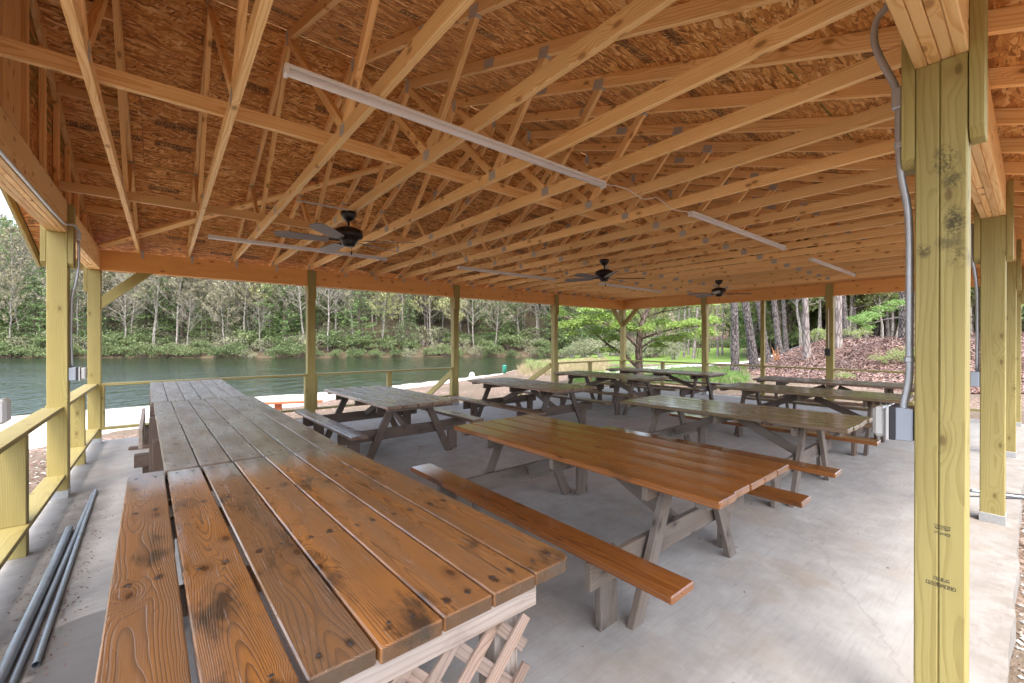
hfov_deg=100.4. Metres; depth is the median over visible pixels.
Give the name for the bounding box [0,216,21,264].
pine tree
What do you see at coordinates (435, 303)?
yellow budding tree
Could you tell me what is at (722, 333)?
sapling
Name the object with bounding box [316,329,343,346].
rhododendron
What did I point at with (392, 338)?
rhododendron
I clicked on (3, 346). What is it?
rhododendron
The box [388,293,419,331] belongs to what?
budding tree
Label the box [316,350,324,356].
rhododendron
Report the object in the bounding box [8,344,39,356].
rhododendron
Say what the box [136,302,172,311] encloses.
brush
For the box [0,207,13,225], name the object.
bare tree
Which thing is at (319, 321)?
brush
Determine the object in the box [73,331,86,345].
rhododendron
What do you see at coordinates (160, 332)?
brush
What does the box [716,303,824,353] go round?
woodland pine
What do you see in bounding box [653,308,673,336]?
lawn edge spring tree
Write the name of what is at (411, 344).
rhododendron
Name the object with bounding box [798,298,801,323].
young spring tree
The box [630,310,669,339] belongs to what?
inlet tree
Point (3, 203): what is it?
sky
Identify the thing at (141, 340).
rhododendron
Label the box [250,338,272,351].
brush
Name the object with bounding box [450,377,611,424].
picnic table
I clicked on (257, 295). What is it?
bare tree
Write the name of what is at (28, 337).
rhododendron
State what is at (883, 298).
young spring tree
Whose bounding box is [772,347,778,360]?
broken stump
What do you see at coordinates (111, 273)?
budding tree
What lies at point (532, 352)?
brush
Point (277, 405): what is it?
beach bench
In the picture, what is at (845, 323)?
pine tree
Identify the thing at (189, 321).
bare tree
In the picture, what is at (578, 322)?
maple tree
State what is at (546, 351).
rhododendron
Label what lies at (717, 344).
sapling
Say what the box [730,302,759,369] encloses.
pine tree
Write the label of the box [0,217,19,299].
pine tree
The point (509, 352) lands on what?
rhododendron
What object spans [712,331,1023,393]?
leaf litter
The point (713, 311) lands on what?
inlet tree
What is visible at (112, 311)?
pine tree
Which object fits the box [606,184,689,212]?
power cord
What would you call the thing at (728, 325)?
lawn edge spring tree
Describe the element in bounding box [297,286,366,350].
bare tree
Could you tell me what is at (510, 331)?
rhododendron
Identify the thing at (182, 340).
brush
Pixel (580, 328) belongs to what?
pine tree
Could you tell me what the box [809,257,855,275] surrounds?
tube light
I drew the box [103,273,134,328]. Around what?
budding tree
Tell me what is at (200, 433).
serving table
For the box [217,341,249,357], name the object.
rhododendron
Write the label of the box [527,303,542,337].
budding tree
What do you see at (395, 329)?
brush
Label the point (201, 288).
budding tree
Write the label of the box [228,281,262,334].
budding tree
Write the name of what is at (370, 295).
budding tree
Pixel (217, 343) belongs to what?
brush
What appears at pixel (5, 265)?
bare tree
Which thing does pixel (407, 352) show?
brush
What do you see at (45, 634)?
pipe
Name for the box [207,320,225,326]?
brush
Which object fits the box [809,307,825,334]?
young spring tree
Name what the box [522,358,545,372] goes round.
shrub
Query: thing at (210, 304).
yellow budding tree
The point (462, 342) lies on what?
brush
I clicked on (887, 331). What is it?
woodland tree
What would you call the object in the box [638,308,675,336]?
inlet tree
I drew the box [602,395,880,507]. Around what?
picnic table
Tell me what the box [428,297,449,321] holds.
hemlock tree
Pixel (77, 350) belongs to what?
rhododendron
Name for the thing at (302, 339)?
brush
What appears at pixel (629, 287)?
tube light
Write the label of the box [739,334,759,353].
understory shrub
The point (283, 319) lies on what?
pine tree
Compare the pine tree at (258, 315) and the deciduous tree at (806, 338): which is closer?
the deciduous tree at (806, 338)
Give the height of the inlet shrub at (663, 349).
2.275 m
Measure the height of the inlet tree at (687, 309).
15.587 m
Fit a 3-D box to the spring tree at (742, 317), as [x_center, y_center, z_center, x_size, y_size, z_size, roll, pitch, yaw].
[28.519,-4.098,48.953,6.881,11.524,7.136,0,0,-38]
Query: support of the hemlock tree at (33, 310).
on the ground at (118, 416)
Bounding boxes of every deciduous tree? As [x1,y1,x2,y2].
[802,298,822,359]
[835,296,842,347]
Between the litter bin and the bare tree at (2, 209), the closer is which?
the litter bin
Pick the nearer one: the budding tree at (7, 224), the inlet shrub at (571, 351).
the inlet shrub at (571, 351)
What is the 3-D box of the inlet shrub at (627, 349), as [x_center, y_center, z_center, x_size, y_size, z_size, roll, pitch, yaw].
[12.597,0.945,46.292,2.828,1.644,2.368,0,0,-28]
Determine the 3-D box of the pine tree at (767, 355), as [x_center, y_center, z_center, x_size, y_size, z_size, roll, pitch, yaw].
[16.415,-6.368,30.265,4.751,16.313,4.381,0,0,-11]
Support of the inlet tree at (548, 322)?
on the ground at (118, 416)
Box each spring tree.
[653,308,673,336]
[718,303,743,332]
[718,306,743,334]
[724,302,770,333]
[738,297,823,332]
[739,299,798,334]
[740,300,811,353]
[766,297,824,344]
[786,308,823,329]
[788,299,802,344]
[790,298,801,346]
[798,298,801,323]
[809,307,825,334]
[812,294,862,313]
[815,298,822,341]
[823,293,877,321]
[846,293,898,316]
[847,292,898,337]
[847,293,889,333]
[849,295,853,329]
[860,292,894,338]
[868,293,897,336]
[970,286,1023,318]
[970,289,974,323]
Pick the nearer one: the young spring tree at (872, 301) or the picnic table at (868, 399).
the picnic table at (868, 399)
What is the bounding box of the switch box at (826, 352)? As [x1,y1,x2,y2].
[824,309,829,355]
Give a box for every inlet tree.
[526,307,572,336]
[565,307,580,345]
[569,307,610,340]
[628,309,647,342]
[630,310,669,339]
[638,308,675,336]
[647,308,667,335]
[660,306,701,348]
[674,308,692,330]
[675,306,700,348]
[692,305,726,351]
[695,303,729,326]
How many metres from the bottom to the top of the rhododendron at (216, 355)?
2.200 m
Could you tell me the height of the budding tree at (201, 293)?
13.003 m
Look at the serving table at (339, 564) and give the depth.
1.28 m
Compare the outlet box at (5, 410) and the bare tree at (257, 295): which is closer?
the outlet box at (5, 410)
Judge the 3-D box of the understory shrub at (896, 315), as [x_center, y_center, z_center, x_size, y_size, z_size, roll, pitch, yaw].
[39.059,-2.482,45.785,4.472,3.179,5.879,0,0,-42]
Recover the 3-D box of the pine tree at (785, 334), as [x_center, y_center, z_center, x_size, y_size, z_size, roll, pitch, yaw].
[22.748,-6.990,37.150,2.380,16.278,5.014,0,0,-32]
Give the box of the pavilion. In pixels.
[0,0,1023,682]
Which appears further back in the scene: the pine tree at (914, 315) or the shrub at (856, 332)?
the shrub at (856, 332)
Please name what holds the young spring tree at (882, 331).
on the ground at (118, 416)
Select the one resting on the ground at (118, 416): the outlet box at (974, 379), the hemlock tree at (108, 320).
the hemlock tree at (108, 320)
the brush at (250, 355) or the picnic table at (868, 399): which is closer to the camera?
the picnic table at (868, 399)
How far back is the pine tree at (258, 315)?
73.99 m
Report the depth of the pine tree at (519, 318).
75.29 m
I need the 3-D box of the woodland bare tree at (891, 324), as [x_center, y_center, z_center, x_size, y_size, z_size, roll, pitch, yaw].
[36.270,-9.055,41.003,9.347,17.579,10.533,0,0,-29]
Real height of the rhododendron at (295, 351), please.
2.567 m
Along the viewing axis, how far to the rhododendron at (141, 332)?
65.15 m
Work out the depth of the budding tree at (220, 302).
63.75 m
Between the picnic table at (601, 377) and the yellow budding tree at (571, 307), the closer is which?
the picnic table at (601, 377)
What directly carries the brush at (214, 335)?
on the ground at (118, 416)
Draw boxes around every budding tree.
[0,217,17,247]
[0,225,45,331]
[0,268,45,346]
[37,269,109,348]
[38,269,121,307]
[75,271,121,317]
[102,272,124,328]
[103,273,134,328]
[116,273,197,349]
[126,274,185,338]
[129,276,184,331]
[136,276,204,344]
[173,278,200,329]
[175,278,230,339]
[176,279,228,339]
[196,280,225,334]
[201,280,243,344]
[207,280,270,330]
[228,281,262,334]
[229,282,286,329]
[242,283,282,327]
[260,284,305,337]
[286,286,330,308]
[317,287,338,333]
[329,289,371,346]
[344,291,379,344]
[366,292,403,347]
[368,292,378,330]
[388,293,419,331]
[405,294,440,337]
[408,295,449,344]
[410,295,426,329]
[430,297,477,316]
[434,297,468,321]
[438,296,443,327]
[460,299,486,339]
[480,300,514,346]
[499,301,534,342]
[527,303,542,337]
[565,306,596,339]
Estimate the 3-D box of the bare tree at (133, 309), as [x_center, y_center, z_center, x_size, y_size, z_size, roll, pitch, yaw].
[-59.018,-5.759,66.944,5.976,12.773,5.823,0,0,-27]
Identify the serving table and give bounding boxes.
[95,445,566,682]
[149,396,338,550]
[150,379,244,416]
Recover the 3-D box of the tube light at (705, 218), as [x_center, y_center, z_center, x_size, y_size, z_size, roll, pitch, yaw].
[2.794,-1.296,5.125,2.562,0.051,0.056,0,0,-39]
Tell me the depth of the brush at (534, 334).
73.09 m
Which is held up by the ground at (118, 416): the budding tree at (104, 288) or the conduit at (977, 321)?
the budding tree at (104, 288)
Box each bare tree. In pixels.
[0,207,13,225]
[0,240,39,300]
[2,238,39,289]
[2,238,45,333]
[29,276,80,310]
[105,272,149,343]
[110,279,158,334]
[172,293,206,344]
[205,279,253,343]
[238,292,272,351]
[276,284,325,346]
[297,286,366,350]
[316,288,354,332]
[363,291,398,343]
[390,293,405,338]
[460,298,489,348]
[523,303,546,338]
[878,312,880,335]
[890,299,893,336]
[970,306,971,333]
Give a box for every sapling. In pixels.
[680,307,700,358]
[683,306,692,356]
[687,308,696,354]
[712,303,724,354]
[713,305,727,355]
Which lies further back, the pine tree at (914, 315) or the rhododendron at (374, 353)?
the rhododendron at (374, 353)
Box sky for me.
[0,190,17,226]
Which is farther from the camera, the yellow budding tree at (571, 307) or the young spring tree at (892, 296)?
the yellow budding tree at (571, 307)
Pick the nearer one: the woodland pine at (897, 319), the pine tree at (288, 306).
the woodland pine at (897, 319)
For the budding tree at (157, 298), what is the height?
18.009 m
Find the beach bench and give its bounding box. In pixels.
[264,399,322,409]
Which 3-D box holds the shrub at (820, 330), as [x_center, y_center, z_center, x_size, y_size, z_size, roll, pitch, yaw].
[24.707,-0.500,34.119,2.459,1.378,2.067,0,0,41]
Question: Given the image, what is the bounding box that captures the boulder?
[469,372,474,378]
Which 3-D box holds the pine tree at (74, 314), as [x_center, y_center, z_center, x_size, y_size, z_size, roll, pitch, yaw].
[-66.127,-6.025,63.013,9.943,15.002,9.638,0,0,27]
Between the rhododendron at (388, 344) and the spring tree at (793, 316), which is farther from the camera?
the rhododendron at (388, 344)
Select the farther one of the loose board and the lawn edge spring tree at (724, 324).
the lawn edge spring tree at (724, 324)
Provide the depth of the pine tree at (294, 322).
68.48 m
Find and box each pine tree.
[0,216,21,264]
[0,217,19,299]
[0,231,41,331]
[0,271,36,328]
[1,262,85,334]
[2,258,84,310]
[16,271,112,341]
[84,277,130,323]
[131,278,221,338]
[181,296,220,341]
[203,281,276,329]
[235,290,277,326]
[252,286,323,331]
[253,283,323,339]
[254,286,318,319]
[295,287,343,317]
[325,289,389,349]
[349,292,397,317]
[461,299,496,330]
[470,299,524,341]
[489,302,526,319]
[497,302,529,330]
[543,307,585,329]
[558,307,606,341]
[712,303,739,372]
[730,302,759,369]
[753,301,771,362]
[765,299,788,351]
[771,300,783,355]
[842,295,868,338]
[850,295,856,337]
[895,291,914,337]
[914,291,914,337]
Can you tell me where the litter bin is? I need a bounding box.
[502,365,506,372]
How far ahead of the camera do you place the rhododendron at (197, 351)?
60.92 m
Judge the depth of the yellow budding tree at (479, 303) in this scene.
73.62 m
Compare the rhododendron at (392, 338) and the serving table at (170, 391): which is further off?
the rhododendron at (392, 338)
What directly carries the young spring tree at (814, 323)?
on the ground at (118, 416)
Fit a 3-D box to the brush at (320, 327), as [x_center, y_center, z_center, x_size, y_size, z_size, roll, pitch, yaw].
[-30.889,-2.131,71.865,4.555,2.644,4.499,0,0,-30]
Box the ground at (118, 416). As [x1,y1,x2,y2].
[0,292,1023,682]
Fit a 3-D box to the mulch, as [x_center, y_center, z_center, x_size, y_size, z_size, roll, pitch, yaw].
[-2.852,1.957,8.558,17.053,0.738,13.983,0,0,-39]
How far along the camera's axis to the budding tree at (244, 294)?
64.83 m
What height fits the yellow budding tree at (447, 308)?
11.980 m
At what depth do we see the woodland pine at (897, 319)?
44.29 m
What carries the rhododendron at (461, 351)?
on the ground at (118, 416)
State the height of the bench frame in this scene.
0.530 m
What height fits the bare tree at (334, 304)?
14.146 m
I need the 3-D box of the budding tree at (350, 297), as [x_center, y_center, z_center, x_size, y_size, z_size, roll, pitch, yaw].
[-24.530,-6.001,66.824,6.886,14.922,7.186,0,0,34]
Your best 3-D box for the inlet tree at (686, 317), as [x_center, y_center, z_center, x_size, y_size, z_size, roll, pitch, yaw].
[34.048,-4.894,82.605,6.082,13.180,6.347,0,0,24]
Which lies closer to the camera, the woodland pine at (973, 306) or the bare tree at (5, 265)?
the woodland pine at (973, 306)
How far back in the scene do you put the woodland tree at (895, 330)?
42.83 m
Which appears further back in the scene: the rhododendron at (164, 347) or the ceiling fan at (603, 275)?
the rhododendron at (164, 347)
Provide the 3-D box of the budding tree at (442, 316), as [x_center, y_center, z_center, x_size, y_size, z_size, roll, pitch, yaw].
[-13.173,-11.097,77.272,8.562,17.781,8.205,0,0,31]
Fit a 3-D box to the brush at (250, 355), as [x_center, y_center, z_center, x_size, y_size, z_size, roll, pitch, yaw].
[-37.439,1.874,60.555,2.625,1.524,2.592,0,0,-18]
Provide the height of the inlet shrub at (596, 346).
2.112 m
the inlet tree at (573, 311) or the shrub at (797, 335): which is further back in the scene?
the inlet tree at (573, 311)
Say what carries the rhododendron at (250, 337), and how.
on the ground at (118, 416)
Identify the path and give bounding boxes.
[606,341,813,372]
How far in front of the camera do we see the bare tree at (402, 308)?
71.30 m
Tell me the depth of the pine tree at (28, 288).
73.51 m
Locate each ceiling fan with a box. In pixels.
[274,210,414,254]
[564,259,645,286]
[688,280,750,299]
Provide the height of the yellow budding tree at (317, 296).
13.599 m
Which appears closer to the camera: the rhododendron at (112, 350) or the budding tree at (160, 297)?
the rhododendron at (112, 350)
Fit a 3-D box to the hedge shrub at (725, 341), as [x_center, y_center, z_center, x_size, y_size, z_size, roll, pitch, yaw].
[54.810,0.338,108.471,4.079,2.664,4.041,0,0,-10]
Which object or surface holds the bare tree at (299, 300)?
on the ground at (118, 416)
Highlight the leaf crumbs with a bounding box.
[1,496,113,682]
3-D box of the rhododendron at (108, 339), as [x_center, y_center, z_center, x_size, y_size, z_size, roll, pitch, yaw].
[-59.171,0.150,62.151,4.720,3.127,4.808,0,0,1]
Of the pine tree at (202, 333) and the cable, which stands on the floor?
the cable
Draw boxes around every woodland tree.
[884,293,890,336]
[894,310,896,334]
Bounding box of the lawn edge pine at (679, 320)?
[670,310,683,339]
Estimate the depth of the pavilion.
3.80 m
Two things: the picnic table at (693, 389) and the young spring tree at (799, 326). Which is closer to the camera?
the picnic table at (693, 389)
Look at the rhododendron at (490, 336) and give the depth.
71.06 m
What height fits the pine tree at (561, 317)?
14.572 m
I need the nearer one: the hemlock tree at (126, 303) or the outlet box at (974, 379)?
the outlet box at (974, 379)
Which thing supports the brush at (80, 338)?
on the ground at (118, 416)
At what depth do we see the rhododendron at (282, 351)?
60.03 m
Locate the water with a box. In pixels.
[0,356,564,415]
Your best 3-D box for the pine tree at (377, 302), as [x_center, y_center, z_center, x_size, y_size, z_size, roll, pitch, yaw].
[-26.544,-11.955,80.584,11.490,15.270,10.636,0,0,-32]
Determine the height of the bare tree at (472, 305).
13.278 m
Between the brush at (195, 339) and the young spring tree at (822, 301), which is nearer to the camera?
the young spring tree at (822, 301)
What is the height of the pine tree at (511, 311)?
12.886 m
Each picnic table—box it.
[295,385,483,459]
[411,414,810,631]
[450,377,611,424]
[553,370,678,414]
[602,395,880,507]
[603,367,726,399]
[715,382,913,455]
[746,376,913,408]
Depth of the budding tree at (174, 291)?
64.04 m
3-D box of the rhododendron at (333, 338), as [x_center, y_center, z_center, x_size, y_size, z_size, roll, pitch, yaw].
[-27.631,-0.048,64.950,4.925,3.263,5.017,0,0,-13]
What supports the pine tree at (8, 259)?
on the ground at (118, 416)
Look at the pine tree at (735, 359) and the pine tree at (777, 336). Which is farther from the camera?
the pine tree at (777, 336)
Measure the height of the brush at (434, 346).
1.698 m
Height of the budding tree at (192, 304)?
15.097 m
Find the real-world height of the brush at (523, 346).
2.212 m
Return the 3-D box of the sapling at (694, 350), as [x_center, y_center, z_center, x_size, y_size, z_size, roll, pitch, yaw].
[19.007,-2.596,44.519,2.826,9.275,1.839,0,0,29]
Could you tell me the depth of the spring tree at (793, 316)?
42.21 m
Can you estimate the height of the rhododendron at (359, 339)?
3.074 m
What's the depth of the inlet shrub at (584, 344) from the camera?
54.60 m
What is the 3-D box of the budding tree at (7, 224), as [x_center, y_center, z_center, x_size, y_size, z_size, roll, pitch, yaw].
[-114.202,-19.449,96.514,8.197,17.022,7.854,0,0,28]
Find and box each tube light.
[208,234,386,260]
[283,62,605,188]
[457,266,555,280]
[599,283,661,292]
[688,211,785,249]
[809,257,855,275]
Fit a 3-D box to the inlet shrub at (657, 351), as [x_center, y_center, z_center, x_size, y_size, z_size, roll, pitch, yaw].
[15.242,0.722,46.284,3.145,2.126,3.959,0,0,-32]
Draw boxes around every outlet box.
[0,398,10,423]
[68,366,87,380]
[873,403,913,441]
[970,371,979,386]
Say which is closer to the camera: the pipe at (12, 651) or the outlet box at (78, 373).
the pipe at (12, 651)
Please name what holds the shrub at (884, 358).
on the ground at (118, 416)
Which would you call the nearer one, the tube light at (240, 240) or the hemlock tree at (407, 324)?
the tube light at (240, 240)
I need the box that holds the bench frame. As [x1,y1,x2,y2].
[134,408,148,472]
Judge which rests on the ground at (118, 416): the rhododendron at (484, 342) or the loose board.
the rhododendron at (484, 342)
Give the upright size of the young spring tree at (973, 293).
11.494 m
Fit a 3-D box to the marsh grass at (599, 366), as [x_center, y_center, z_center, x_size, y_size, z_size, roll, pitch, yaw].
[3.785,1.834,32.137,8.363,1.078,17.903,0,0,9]
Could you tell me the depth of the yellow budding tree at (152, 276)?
68.53 m
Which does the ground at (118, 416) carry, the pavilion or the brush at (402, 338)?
the brush at (402, 338)
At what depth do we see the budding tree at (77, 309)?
63.02 m
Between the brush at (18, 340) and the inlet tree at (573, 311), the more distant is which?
the inlet tree at (573, 311)
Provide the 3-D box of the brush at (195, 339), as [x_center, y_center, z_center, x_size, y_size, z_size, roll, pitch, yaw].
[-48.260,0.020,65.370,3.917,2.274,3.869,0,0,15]
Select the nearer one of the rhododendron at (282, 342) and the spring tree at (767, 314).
the spring tree at (767, 314)
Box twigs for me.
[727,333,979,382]
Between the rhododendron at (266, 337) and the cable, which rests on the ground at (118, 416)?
the rhododendron at (266, 337)
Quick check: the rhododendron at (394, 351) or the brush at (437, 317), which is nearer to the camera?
the rhododendron at (394, 351)
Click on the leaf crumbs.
(55, 596)
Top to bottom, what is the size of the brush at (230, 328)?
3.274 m
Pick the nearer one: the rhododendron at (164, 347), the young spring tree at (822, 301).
the young spring tree at (822, 301)
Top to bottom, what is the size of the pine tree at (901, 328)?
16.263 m
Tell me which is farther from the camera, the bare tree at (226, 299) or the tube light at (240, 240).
the bare tree at (226, 299)
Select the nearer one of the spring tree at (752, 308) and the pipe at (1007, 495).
the pipe at (1007, 495)
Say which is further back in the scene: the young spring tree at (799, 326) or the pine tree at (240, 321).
the pine tree at (240, 321)
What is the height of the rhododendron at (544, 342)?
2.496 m
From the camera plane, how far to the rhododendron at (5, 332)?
64.39 m
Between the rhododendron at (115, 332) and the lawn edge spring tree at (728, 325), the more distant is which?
the lawn edge spring tree at (728, 325)
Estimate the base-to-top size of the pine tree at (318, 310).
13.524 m
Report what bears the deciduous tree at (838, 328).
on the ground at (118, 416)
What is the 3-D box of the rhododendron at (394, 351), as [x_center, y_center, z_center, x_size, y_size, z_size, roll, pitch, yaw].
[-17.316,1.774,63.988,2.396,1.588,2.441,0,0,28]
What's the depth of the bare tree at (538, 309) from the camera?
73.11 m
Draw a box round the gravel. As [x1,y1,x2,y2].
[1014,506,1023,682]
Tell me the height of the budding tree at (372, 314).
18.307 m
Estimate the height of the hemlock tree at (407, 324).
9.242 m
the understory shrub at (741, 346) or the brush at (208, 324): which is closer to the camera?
the understory shrub at (741, 346)
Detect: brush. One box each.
[4,335,38,347]
[73,316,86,331]
[73,335,86,349]
[130,317,153,326]
[130,323,175,342]
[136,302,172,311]
[141,308,175,325]
[143,341,163,351]
[168,341,191,349]
[170,335,186,344]
[182,335,209,346]
[205,331,236,345]
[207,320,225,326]
[208,341,228,348]
[210,326,238,343]
[216,322,258,333]
[222,335,262,349]
[234,310,260,322]
[238,350,256,357]
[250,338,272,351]
[279,332,305,348]
[281,319,305,334]
[299,312,324,323]
[299,334,324,348]
[316,321,342,332]
[339,326,372,339]
[378,322,412,337]
[395,334,419,342]
[399,347,420,357]
[409,325,441,345]
[415,307,446,323]
[426,325,449,342]
[427,341,443,350]
[448,337,470,348]
[463,344,486,355]
[499,319,525,335]
[518,338,536,350]
[521,326,549,340]
[523,347,535,355]
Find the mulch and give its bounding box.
[29,394,502,484]
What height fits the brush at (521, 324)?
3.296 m
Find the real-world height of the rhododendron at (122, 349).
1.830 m
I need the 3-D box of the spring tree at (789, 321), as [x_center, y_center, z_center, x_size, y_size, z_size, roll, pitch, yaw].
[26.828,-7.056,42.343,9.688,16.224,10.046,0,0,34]
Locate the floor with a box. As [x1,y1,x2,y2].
[0,387,1023,682]
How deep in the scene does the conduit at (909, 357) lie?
1.65 m
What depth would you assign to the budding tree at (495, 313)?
69.46 m
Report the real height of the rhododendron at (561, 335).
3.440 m
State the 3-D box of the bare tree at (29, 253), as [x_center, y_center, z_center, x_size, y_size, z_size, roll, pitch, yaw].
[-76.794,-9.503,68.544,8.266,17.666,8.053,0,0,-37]
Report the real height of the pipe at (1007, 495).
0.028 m
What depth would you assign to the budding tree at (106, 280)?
66.41 m
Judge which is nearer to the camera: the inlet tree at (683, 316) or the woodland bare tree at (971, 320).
the woodland bare tree at (971, 320)
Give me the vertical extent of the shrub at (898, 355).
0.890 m
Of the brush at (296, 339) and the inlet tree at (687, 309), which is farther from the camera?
the inlet tree at (687, 309)
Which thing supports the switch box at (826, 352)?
attached to the pavilion
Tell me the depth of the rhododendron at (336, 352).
62.12 m
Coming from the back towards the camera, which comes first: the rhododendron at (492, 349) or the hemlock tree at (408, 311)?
the hemlock tree at (408, 311)
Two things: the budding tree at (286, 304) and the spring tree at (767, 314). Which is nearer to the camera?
the spring tree at (767, 314)
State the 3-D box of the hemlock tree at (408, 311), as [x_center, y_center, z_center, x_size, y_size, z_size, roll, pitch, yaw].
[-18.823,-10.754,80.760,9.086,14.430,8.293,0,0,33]
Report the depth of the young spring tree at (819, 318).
36.43 m
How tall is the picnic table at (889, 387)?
0.740 m
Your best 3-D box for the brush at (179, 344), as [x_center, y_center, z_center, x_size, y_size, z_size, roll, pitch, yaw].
[-49.499,0.781,63.331,2.816,1.637,2.358,0,0,-21]
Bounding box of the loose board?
[128,445,148,449]
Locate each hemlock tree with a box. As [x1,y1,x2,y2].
[3,276,45,342]
[83,272,129,333]
[116,273,140,311]
[116,278,174,336]
[319,288,349,325]
[381,295,421,350]
[393,297,428,321]
[401,294,438,322]
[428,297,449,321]
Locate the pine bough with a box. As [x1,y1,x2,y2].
[846,297,914,330]
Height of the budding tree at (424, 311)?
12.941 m
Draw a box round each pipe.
[0,525,72,682]
[8,492,93,682]
[31,489,96,667]
[970,489,1023,497]
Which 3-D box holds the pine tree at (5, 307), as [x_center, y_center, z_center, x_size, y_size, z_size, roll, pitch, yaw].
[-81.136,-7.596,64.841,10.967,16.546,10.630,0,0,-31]
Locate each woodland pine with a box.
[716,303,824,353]
[872,309,898,325]
[970,293,1023,332]
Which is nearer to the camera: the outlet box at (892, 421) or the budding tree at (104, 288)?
the outlet box at (892, 421)
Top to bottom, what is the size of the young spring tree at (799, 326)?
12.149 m
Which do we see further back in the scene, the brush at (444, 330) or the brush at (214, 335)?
the brush at (444, 330)
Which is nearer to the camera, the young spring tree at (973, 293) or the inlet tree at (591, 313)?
the young spring tree at (973, 293)
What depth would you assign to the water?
32.96 m
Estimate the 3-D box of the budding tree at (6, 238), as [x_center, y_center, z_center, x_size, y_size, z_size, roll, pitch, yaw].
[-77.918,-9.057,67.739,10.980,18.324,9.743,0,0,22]
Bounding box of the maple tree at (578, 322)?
[547,304,722,374]
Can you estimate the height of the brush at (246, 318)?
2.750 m
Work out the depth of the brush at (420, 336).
69.94 m
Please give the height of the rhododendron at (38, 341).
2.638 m
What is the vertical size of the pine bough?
1.909 m
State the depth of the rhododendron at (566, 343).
68.43 m
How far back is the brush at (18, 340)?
62.60 m
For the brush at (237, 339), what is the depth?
63.35 m
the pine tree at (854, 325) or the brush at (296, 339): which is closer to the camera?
the pine tree at (854, 325)
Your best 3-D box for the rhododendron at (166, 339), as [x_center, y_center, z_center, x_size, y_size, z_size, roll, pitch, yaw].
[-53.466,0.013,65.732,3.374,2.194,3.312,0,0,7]
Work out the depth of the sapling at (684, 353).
46.94 m
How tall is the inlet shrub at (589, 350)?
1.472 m
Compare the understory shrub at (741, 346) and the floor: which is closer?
the floor
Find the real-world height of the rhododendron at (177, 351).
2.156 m
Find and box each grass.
[515,356,611,376]
[567,364,753,384]
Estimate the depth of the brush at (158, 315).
72.37 m
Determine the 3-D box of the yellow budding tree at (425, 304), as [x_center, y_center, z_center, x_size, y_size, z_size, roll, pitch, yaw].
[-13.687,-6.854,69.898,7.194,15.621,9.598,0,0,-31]
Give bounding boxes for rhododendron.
[0,325,24,343]
[0,333,22,349]
[0,342,27,357]
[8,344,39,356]
[12,333,44,343]
[15,346,44,357]
[25,336,45,351]
[34,348,45,356]
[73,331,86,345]
[73,345,86,357]
[80,332,126,349]
[102,328,126,346]
[102,343,123,356]
[116,345,137,356]
[119,326,159,344]
[119,333,151,350]
[125,341,160,357]
[147,343,176,357]
[150,335,175,345]
[162,344,190,357]
[186,339,214,351]
[187,346,208,356]
[206,345,233,357]
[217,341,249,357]
[232,326,273,348]
[256,325,297,347]
[263,344,289,357]
[271,338,297,349]
[286,342,316,357]
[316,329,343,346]
[316,332,347,350]
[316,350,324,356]
[326,348,342,357]
[344,333,373,349]
[346,346,366,357]
[367,348,385,356]
[369,336,397,352]
[378,334,398,346]
[387,349,404,355]
[399,338,421,350]
[422,347,438,356]
[434,343,450,356]
[441,331,470,343]
[459,348,464,355]
[462,332,483,345]
[476,338,497,350]
[480,342,506,356]
[481,330,500,342]
[497,333,525,350]
[501,326,531,343]
[505,350,521,356]
[527,338,550,351]
[534,345,550,356]
[549,329,579,344]
[558,336,574,348]
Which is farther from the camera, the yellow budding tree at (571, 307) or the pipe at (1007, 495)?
the yellow budding tree at (571, 307)
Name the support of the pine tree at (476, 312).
on the ground at (118, 416)
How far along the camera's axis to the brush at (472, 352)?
66.06 m
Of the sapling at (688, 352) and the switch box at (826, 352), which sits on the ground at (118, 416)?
the sapling at (688, 352)
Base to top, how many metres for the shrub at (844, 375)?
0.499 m
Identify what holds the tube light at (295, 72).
attached to the pavilion
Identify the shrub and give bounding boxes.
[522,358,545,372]
[536,359,549,367]
[558,346,578,356]
[562,345,584,357]
[569,338,593,357]
[575,340,604,354]
[578,346,596,356]
[586,339,614,357]
[602,340,628,355]
[616,343,634,356]
[626,342,655,357]
[642,339,667,357]
[644,339,673,356]
[660,343,686,358]
[720,338,729,347]
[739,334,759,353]
[739,336,773,353]
[767,323,798,347]
[792,329,822,342]
[802,327,825,341]
[835,371,855,379]
[842,327,873,338]
[848,313,874,334]
[867,353,895,363]
[872,311,898,331]
[886,346,914,362]
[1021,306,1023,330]
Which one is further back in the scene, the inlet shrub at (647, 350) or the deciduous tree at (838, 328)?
the inlet shrub at (647, 350)
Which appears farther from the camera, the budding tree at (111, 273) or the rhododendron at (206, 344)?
the budding tree at (111, 273)
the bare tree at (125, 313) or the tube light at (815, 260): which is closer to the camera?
the tube light at (815, 260)
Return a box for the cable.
[970,496,1023,499]
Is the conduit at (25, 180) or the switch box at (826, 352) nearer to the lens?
the conduit at (25, 180)
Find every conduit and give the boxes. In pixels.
[0,149,80,366]
[296,199,347,210]
[870,1,914,407]
[971,223,979,371]
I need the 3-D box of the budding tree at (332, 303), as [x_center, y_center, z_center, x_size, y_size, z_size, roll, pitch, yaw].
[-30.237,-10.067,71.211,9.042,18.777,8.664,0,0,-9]
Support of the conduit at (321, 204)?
attached to the pavilion
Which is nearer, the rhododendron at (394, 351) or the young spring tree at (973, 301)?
the young spring tree at (973, 301)

